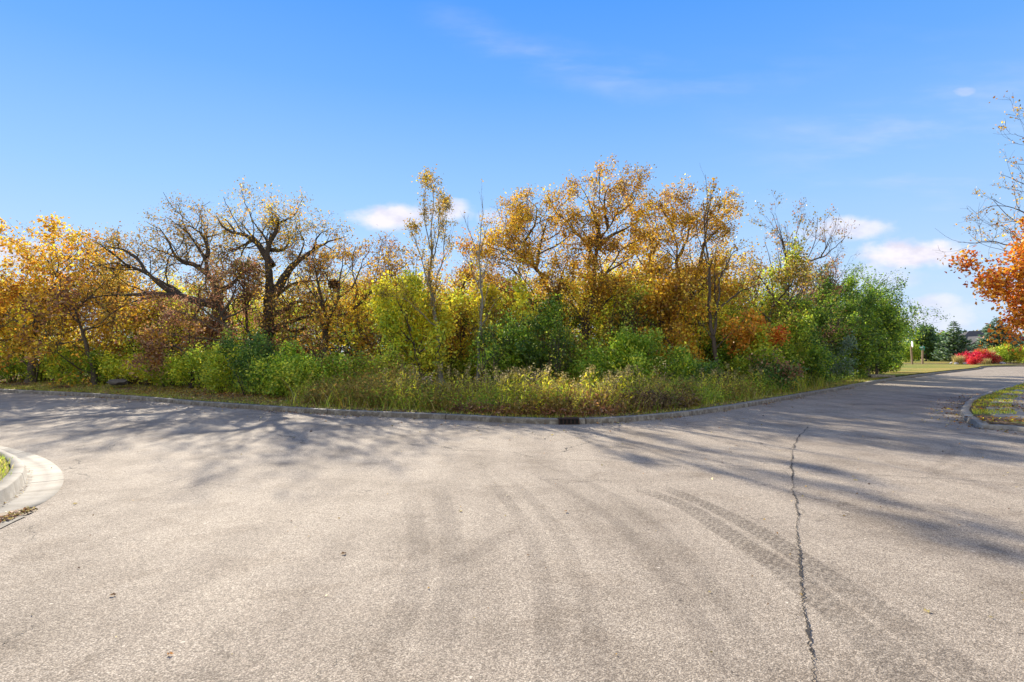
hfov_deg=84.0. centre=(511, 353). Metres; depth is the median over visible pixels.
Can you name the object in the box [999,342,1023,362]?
shrub
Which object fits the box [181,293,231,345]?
ash tree
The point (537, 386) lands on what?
goldenrod
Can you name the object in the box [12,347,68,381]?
shrub
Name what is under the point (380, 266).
oak tree
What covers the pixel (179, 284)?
oak tree
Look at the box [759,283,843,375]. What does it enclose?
shrub
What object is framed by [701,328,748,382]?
shrub
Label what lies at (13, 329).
ash tree
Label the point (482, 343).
sapling
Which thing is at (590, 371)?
goldenrod
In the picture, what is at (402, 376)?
goldenrod
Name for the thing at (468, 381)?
goldenrod
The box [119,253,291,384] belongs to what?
oak tree
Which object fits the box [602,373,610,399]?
goldenrod
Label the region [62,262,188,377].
oak tree
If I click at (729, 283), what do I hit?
oak tree
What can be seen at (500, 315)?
understorey tree
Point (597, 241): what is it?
oak tree
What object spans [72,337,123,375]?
shrub
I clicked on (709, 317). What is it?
ash tree
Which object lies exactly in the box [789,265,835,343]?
understorey tree
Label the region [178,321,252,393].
shrub
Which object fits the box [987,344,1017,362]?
shrub
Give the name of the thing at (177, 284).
ash tree
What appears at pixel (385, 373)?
goldenrod
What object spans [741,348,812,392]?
shrub
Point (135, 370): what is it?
shrub
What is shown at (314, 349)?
shrub
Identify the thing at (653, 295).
understorey tree
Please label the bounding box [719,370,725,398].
goldenrod
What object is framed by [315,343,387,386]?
shrub
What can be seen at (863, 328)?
ash tree
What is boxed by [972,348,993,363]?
burning bush
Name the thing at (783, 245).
elm tree
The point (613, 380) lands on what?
goldenrod
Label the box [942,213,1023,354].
maple tree
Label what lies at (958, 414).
gutter litter
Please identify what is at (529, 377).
goldenrod
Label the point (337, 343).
ash tree
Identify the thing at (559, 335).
sapling
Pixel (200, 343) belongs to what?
shrub
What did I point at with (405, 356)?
shrub
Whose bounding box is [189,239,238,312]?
oak tree
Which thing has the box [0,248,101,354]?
oak tree
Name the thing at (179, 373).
shrub
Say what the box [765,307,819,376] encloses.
shrub
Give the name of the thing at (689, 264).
understorey tree
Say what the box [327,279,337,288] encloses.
squirrel nest
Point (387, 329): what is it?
sapling
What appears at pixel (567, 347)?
shrub
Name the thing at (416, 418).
gutter leaves
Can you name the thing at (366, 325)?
ash tree
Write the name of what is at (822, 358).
shrub
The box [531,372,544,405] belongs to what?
goldenrod
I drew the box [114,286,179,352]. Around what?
ash tree
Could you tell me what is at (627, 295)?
ash tree
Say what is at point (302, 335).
sapling
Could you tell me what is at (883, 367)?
shrub
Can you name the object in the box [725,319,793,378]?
shrub
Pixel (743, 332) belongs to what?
sumac
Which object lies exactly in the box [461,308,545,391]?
shrub
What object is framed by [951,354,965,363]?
ornamental grass
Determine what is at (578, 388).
goldenrod
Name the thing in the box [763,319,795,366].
sumac
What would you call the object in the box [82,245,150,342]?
oak tree
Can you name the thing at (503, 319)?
ash tree
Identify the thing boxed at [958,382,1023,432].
kerb
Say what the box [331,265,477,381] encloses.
ash tree
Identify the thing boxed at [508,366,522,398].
goldenrod
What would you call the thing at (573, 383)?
goldenrod
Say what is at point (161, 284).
oak tree
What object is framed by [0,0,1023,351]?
sky
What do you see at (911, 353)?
traffic sign
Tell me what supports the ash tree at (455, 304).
on the wooded verge at (628, 413)
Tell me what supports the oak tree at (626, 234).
on the wooded verge at (628, 413)
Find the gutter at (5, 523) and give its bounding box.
[0,516,24,527]
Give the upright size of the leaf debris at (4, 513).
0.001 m
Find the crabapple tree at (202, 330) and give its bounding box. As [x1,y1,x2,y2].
[131,313,240,388]
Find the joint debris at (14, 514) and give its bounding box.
[0,506,37,522]
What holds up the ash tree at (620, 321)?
on the wooded verge at (628, 413)
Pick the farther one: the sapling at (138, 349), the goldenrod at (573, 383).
the sapling at (138, 349)
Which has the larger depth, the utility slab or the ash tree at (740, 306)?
the utility slab
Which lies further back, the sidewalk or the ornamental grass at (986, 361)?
the ornamental grass at (986, 361)
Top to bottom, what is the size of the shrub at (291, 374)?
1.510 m
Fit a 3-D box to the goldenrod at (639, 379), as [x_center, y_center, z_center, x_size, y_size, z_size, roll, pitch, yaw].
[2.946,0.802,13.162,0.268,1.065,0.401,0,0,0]
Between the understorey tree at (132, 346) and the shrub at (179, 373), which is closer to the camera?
the shrub at (179, 373)
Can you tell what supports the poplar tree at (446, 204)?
on the wooded verge at (628, 413)
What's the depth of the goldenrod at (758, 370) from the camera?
17.73 m
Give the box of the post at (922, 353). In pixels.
[919,346,924,363]
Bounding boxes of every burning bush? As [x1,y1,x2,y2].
[956,349,987,361]
[965,354,984,364]
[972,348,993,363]
[986,352,1004,363]
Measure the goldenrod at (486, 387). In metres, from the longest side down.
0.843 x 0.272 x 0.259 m
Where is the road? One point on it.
(202, 543)
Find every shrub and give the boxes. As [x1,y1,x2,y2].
[0,343,41,382]
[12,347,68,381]
[36,342,101,383]
[42,336,103,372]
[66,343,127,385]
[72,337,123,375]
[92,348,146,384]
[117,353,168,385]
[132,353,195,386]
[162,347,224,387]
[163,333,225,366]
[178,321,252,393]
[213,323,298,394]
[244,333,320,397]
[262,350,331,396]
[274,334,309,357]
[293,347,354,383]
[298,339,340,355]
[315,336,378,376]
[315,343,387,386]
[350,331,400,374]
[357,340,416,387]
[380,341,437,380]
[417,324,459,382]
[435,341,481,385]
[443,335,489,385]
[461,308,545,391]
[495,289,577,387]
[524,323,588,384]
[541,326,606,392]
[566,327,651,390]
[569,313,621,384]
[606,322,701,389]
[612,325,671,385]
[661,344,727,387]
[665,321,713,381]
[701,310,748,381]
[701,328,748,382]
[706,309,768,378]
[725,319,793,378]
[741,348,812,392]
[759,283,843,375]
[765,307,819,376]
[788,272,871,373]
[790,337,843,385]
[811,262,888,369]
[820,331,860,379]
[835,274,903,369]
[847,336,883,377]
[870,350,897,373]
[875,292,910,372]
[888,344,906,371]
[899,342,920,362]
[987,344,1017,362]
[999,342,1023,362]
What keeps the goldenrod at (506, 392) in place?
on the wooded verge at (628, 413)
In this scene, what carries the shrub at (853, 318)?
on the wooded verge at (628, 413)
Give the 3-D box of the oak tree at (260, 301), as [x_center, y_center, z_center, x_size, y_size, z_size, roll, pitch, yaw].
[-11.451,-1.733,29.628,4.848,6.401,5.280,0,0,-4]
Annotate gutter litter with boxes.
[922,394,1016,433]
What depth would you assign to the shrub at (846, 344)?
26.01 m
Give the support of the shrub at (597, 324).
on the wooded verge at (628, 413)
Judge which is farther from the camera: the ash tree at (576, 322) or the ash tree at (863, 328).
the ash tree at (863, 328)
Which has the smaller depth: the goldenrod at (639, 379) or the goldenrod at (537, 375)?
the goldenrod at (537, 375)
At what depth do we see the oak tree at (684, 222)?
23.27 m
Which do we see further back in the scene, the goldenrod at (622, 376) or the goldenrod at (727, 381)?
the goldenrod at (727, 381)
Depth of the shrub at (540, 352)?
18.23 m
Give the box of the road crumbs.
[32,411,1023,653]
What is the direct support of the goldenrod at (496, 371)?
on the wooded verge at (628, 413)
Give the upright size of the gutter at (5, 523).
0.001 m
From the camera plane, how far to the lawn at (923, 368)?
50.91 m
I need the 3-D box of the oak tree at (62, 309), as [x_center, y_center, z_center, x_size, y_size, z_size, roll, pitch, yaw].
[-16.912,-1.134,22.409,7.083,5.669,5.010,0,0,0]
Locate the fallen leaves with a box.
[0,374,910,417]
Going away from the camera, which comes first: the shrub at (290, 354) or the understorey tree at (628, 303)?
the shrub at (290, 354)
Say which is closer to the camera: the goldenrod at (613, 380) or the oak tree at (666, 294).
the goldenrod at (613, 380)
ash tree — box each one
[0,299,53,379]
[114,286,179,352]
[138,275,205,352]
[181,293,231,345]
[224,294,262,359]
[255,294,313,348]
[289,273,350,349]
[310,318,361,360]
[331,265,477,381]
[342,281,382,350]
[356,273,428,351]
[423,276,476,349]
[456,288,506,379]
[465,291,525,377]
[497,276,544,380]
[502,289,585,372]
[528,287,616,354]
[568,256,650,343]
[596,281,665,376]
[600,269,663,357]
[672,276,739,341]
[688,300,743,370]
[691,166,790,386]
[716,273,776,333]
[731,231,829,334]
[751,288,793,310]
[811,242,864,375]
[811,281,867,354]
[834,280,889,371]
[854,276,925,374]
[891,307,924,370]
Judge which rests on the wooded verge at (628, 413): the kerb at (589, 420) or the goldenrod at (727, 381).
the goldenrod at (727, 381)
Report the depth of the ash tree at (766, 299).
28.46 m
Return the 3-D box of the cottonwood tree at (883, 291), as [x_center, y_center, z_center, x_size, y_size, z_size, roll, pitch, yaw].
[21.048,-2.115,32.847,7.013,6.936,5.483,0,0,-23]
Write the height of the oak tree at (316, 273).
6.377 m
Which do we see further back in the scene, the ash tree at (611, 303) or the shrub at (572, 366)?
the ash tree at (611, 303)
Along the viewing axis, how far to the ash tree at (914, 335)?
39.87 m
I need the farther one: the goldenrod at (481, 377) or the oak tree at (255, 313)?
the oak tree at (255, 313)
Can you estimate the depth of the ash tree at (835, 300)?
31.60 m
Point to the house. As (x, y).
(973, 335)
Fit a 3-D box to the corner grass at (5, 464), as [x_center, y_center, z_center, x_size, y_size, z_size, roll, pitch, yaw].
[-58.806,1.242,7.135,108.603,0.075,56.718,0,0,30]
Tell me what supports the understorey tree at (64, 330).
on the wooded verge at (628, 413)
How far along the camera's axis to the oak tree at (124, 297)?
27.40 m
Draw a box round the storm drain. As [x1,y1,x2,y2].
[557,417,579,424]
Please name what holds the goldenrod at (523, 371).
on the wooded verge at (628, 413)
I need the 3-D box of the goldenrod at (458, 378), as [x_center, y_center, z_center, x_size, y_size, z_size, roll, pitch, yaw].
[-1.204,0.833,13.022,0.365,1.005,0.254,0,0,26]
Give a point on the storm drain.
(568, 420)
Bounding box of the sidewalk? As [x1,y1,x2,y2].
[986,387,1023,418]
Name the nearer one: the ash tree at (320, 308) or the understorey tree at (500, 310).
the understorey tree at (500, 310)
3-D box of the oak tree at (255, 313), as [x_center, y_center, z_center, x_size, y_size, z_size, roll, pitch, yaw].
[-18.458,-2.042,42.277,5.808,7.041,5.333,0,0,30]
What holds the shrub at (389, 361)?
on the wooded verge at (628, 413)
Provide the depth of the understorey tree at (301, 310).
20.92 m
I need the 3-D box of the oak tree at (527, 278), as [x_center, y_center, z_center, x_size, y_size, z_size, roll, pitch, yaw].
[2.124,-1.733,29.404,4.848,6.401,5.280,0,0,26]
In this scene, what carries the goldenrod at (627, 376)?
on the wooded verge at (628, 413)
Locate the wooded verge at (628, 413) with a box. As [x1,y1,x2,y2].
[0,363,1023,417]
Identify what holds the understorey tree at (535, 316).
on the wooded verge at (628, 413)
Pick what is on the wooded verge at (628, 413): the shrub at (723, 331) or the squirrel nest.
the shrub at (723, 331)
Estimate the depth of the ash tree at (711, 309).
23.48 m
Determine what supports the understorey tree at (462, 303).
on the wooded verge at (628, 413)
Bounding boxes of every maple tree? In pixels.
[458,272,542,385]
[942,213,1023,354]
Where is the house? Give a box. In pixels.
[960,331,1023,360]
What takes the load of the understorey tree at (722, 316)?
on the wooded verge at (628, 413)
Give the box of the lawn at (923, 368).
[870,360,1007,377]
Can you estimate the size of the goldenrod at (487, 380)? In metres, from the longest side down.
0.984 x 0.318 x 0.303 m
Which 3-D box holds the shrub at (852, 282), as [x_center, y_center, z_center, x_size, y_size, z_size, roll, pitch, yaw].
[17.666,-1.772,29.938,4.428,6.325,3.281,0,0,0]
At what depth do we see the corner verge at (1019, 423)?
11.69 m
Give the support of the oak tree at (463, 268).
on the wooded verge at (628, 413)
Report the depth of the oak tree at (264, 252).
22.06 m
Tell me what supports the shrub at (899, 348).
on the wooded verge at (628, 413)
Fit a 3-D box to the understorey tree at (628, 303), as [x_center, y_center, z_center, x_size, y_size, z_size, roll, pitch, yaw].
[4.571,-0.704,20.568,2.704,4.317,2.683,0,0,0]
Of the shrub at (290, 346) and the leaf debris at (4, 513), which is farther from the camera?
the shrub at (290, 346)
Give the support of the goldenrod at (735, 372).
on the wooded verge at (628, 413)
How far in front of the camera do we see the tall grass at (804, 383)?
14.09 m
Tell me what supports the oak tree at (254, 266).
on the wooded verge at (628, 413)
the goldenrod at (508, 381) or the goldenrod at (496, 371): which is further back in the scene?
the goldenrod at (496, 371)
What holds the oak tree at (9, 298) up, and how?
on the wooded verge at (628, 413)
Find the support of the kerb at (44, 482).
on the road
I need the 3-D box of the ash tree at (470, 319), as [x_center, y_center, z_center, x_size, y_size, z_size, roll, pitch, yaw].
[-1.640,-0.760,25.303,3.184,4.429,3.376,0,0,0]
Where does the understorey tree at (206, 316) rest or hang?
on the wooded verge at (628, 413)
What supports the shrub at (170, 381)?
on the wooded verge at (628, 413)
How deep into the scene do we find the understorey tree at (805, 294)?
25.73 m
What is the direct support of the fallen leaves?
on the wooded verge at (628, 413)
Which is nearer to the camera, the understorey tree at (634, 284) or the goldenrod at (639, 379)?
the goldenrod at (639, 379)
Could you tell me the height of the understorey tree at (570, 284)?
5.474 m
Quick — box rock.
[106,379,127,385]
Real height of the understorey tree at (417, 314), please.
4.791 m
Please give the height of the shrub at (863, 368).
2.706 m
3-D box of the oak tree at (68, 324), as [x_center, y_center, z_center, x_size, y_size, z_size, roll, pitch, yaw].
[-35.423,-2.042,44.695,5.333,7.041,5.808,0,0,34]
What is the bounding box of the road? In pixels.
[0,367,1023,681]
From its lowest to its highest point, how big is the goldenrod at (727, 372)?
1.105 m
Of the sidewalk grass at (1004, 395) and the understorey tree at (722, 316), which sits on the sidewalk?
the sidewalk grass at (1004, 395)
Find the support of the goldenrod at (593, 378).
on the wooded verge at (628, 413)
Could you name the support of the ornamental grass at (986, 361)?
on the mulch bed
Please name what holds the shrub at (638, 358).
on the wooded verge at (628, 413)
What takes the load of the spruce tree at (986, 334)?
on the garden lawn
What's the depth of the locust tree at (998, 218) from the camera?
17.17 m
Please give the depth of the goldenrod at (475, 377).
12.91 m
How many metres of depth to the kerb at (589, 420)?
13.50 m
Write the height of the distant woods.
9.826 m
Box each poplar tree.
[375,164,461,384]
[460,179,500,383]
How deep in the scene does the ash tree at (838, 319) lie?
26.86 m
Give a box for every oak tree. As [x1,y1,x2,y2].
[0,212,146,382]
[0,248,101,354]
[0,249,158,388]
[0,267,38,348]
[41,284,97,341]
[55,192,280,378]
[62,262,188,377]
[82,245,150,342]
[86,264,159,342]
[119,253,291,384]
[154,271,210,326]
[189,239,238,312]
[194,175,371,377]
[197,243,318,365]
[230,288,264,333]
[249,262,326,345]
[262,226,416,368]
[301,241,454,371]
[333,270,371,351]
[420,227,517,364]
[462,258,506,303]
[463,181,619,380]
[498,232,567,375]
[515,265,584,336]
[541,152,691,377]
[571,252,646,332]
[601,260,721,381]
[609,193,674,383]
[617,173,764,343]
[624,244,687,343]
[662,247,752,317]
[686,248,756,378]
[729,239,776,308]
[785,254,850,350]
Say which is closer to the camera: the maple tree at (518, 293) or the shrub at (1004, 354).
the maple tree at (518, 293)
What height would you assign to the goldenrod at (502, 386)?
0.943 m
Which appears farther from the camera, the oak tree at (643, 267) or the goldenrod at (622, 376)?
the oak tree at (643, 267)
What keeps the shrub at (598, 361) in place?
on the wooded verge at (628, 413)
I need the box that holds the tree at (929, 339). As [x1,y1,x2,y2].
[904,324,943,360]
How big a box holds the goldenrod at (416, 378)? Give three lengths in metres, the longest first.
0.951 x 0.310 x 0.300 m
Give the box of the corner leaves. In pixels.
[930,386,1023,421]
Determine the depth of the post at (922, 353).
67.92 m
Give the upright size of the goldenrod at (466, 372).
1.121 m
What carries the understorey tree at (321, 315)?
on the wooded verge at (628, 413)
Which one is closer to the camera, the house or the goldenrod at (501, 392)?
the goldenrod at (501, 392)
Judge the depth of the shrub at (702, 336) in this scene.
21.42 m
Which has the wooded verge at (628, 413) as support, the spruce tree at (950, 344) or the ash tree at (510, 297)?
the ash tree at (510, 297)
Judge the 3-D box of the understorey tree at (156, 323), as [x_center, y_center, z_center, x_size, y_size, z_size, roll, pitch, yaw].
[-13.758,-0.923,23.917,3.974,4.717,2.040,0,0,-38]
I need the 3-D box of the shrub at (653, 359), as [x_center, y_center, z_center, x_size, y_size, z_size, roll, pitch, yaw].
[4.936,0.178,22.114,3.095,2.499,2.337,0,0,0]
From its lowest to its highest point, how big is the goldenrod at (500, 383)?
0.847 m
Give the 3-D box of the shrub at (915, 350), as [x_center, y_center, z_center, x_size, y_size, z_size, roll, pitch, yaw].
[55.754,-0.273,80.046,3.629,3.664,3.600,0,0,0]
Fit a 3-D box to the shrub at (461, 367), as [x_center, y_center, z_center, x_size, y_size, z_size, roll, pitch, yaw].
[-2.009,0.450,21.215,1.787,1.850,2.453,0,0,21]
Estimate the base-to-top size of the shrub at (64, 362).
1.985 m
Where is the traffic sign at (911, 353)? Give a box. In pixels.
[910,341,912,363]
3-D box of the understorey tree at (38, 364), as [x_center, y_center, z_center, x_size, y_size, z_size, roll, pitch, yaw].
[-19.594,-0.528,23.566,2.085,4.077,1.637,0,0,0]
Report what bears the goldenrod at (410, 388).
on the wooded verge at (628, 413)
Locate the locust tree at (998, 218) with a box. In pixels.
[935,90,1023,260]
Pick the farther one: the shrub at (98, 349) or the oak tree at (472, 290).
the oak tree at (472, 290)
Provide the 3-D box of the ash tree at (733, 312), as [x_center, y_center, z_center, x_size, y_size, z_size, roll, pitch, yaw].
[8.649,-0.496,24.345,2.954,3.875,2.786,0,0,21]
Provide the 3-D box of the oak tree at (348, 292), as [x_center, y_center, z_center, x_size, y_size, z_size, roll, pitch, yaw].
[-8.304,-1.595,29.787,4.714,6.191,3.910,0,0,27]
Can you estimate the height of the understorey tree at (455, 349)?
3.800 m
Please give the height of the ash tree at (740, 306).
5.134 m
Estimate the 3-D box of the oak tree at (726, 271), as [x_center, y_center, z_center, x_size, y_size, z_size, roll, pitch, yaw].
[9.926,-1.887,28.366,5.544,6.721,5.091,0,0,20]
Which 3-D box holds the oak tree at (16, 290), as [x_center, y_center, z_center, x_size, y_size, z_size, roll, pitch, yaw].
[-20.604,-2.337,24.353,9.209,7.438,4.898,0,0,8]
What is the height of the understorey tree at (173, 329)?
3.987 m
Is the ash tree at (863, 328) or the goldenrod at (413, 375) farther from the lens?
the ash tree at (863, 328)
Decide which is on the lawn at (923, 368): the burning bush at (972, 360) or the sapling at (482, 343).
the burning bush at (972, 360)
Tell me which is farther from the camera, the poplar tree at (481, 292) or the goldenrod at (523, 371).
the poplar tree at (481, 292)
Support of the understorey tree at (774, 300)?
on the wooded verge at (628, 413)
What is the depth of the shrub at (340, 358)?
16.27 m
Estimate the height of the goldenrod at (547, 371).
1.148 m
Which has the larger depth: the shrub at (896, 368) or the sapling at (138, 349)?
the shrub at (896, 368)
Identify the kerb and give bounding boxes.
[0,365,1023,423]
[0,446,63,512]
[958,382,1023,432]
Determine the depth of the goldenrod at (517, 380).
12.60 m
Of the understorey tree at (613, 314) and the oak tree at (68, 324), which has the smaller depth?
the understorey tree at (613, 314)
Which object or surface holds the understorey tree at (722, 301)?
on the wooded verge at (628, 413)
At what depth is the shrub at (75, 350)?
26.77 m
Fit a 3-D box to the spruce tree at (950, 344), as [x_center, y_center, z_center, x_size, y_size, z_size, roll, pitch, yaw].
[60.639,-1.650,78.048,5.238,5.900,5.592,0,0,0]
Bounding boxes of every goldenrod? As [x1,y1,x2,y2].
[380,367,392,405]
[396,379,404,408]
[397,364,406,407]
[406,369,416,404]
[408,363,419,393]
[410,371,422,402]
[431,364,443,390]
[443,366,455,394]
[452,368,465,393]
[459,374,467,401]
[461,362,472,386]
[464,370,471,395]
[469,376,478,400]
[474,361,485,394]
[480,376,493,399]
[482,370,492,396]
[489,363,499,390]
[492,366,501,394]
[496,375,504,398]
[498,373,506,403]
[498,377,507,415]
[501,372,510,412]
[505,366,515,398]
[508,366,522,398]
[513,368,521,397]
[518,365,529,409]
[523,365,535,394]
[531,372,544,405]
[532,368,546,416]
[533,384,540,412]
[535,370,545,399]
[540,362,553,396]
[556,372,565,391]
[569,377,580,408]
[574,383,581,408]
[581,364,594,398]
[586,364,598,394]
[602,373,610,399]
[608,375,617,404]
[614,367,626,401]
[614,373,627,405]
[622,367,635,400]
[623,364,633,407]
[625,365,639,405]
[634,365,643,397]
[696,367,706,395]
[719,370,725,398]
[723,371,730,398]
[724,362,732,386]
[732,369,739,395]
[752,365,764,383]
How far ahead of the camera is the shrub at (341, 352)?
23.52 m
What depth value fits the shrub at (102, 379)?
22.06 m
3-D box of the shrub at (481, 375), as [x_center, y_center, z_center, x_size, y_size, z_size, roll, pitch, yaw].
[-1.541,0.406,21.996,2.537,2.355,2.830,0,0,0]
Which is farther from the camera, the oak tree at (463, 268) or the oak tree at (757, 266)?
the oak tree at (757, 266)
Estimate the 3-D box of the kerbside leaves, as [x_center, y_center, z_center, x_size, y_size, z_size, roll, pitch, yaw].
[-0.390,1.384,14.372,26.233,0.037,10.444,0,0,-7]
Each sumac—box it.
[718,307,774,378]
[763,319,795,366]
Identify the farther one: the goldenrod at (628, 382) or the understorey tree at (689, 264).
the understorey tree at (689, 264)
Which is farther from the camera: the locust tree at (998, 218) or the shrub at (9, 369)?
the shrub at (9, 369)
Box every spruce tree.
[931,321,976,361]
[970,318,1023,359]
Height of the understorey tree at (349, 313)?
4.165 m
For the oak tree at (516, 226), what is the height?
8.347 m
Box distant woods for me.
[916,329,1021,335]
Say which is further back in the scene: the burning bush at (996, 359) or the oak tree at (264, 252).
the burning bush at (996, 359)
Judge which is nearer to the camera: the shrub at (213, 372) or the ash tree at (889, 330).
the shrub at (213, 372)
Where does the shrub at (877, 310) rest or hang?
on the wooded verge at (628, 413)
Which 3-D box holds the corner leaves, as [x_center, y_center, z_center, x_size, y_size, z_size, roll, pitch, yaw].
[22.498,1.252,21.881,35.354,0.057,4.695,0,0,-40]
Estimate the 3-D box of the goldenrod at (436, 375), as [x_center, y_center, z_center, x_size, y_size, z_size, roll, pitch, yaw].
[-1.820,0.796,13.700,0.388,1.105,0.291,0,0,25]
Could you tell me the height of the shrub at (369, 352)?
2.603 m
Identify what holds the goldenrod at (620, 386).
on the wooded verge at (628, 413)
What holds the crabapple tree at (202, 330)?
on the wooded verge at (628, 413)
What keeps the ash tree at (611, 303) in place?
on the wooded verge at (628, 413)
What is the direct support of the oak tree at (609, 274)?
on the wooded verge at (628, 413)
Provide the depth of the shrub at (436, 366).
22.51 m
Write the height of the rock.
0.256 m
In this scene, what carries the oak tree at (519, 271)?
on the wooded verge at (628, 413)
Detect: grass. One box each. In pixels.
[0,454,12,481]
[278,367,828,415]
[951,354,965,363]
[972,383,1023,413]
[981,358,992,363]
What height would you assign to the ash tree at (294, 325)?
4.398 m
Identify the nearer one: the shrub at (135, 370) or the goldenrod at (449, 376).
the goldenrod at (449, 376)
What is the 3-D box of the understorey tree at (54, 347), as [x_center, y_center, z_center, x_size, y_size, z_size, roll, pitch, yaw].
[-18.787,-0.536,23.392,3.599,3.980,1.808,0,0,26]
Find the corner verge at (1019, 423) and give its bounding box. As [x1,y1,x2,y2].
[970,384,1023,425]
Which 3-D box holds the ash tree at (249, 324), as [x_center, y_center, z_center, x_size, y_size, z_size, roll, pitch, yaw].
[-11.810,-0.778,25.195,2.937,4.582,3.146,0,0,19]
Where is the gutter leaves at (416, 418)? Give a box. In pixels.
[60,371,959,424]
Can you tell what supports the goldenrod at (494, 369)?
on the wooded verge at (628, 413)
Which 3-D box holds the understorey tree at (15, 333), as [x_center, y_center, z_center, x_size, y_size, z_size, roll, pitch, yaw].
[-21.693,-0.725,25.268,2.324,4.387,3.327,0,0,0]
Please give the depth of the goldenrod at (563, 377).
12.57 m
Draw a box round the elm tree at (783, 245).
[718,190,859,331]
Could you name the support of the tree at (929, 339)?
on the garden lawn
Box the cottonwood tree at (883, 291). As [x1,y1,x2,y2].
[842,263,954,374]
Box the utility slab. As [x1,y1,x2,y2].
[860,375,894,377]
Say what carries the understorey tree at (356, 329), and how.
on the wooded verge at (628, 413)
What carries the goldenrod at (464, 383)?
on the wooded verge at (628, 413)
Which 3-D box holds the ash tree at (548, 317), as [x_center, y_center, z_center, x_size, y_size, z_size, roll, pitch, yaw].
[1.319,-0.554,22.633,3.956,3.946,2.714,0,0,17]
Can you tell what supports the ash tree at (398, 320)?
on the wooded verge at (628, 413)
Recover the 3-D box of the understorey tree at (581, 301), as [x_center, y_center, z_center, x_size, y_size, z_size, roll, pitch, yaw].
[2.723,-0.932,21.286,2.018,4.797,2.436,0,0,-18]
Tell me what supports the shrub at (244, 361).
on the wooded verge at (628, 413)
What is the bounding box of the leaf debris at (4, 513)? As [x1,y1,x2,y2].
[0,507,31,517]
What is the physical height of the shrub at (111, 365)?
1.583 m
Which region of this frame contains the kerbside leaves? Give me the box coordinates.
[59,393,852,434]
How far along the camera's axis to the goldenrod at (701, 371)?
14.69 m
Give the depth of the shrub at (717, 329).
21.75 m
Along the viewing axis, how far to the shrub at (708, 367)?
17.99 m
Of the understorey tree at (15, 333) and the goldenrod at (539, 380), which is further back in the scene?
the understorey tree at (15, 333)
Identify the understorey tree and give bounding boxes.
[0,292,57,381]
[7,291,63,383]
[17,271,108,376]
[25,305,94,383]
[106,326,181,383]
[131,276,228,372]
[135,288,193,356]
[175,296,256,357]
[251,291,319,359]
[282,284,348,356]
[310,284,371,363]
[343,274,372,374]
[367,313,428,368]
[387,266,440,385]
[433,294,494,385]
[440,255,485,360]
[453,297,507,386]
[462,265,542,381]
[510,289,585,383]
[531,249,583,320]
[554,268,611,362]
[587,269,636,362]
[596,251,650,334]
[600,275,678,357]
[625,254,701,383]
[654,242,722,356]
[678,274,732,362]
[695,279,756,380]
[746,259,792,326]
[757,265,826,344]
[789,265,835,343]
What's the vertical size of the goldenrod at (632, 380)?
1.105 m
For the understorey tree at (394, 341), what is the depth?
21.09 m
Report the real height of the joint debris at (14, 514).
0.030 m
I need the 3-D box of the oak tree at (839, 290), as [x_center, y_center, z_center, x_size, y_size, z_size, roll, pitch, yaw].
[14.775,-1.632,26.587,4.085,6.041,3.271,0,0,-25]
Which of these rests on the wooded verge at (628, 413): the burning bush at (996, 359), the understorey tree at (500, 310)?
the understorey tree at (500, 310)
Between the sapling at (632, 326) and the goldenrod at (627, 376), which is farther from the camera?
the sapling at (632, 326)
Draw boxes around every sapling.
[113,322,170,385]
[254,306,348,364]
[333,300,418,357]
[450,278,531,384]
[533,305,584,383]
[610,295,676,358]
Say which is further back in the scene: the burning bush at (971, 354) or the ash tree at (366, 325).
the burning bush at (971, 354)
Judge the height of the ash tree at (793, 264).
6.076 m
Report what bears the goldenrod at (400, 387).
on the wooded verge at (628, 413)

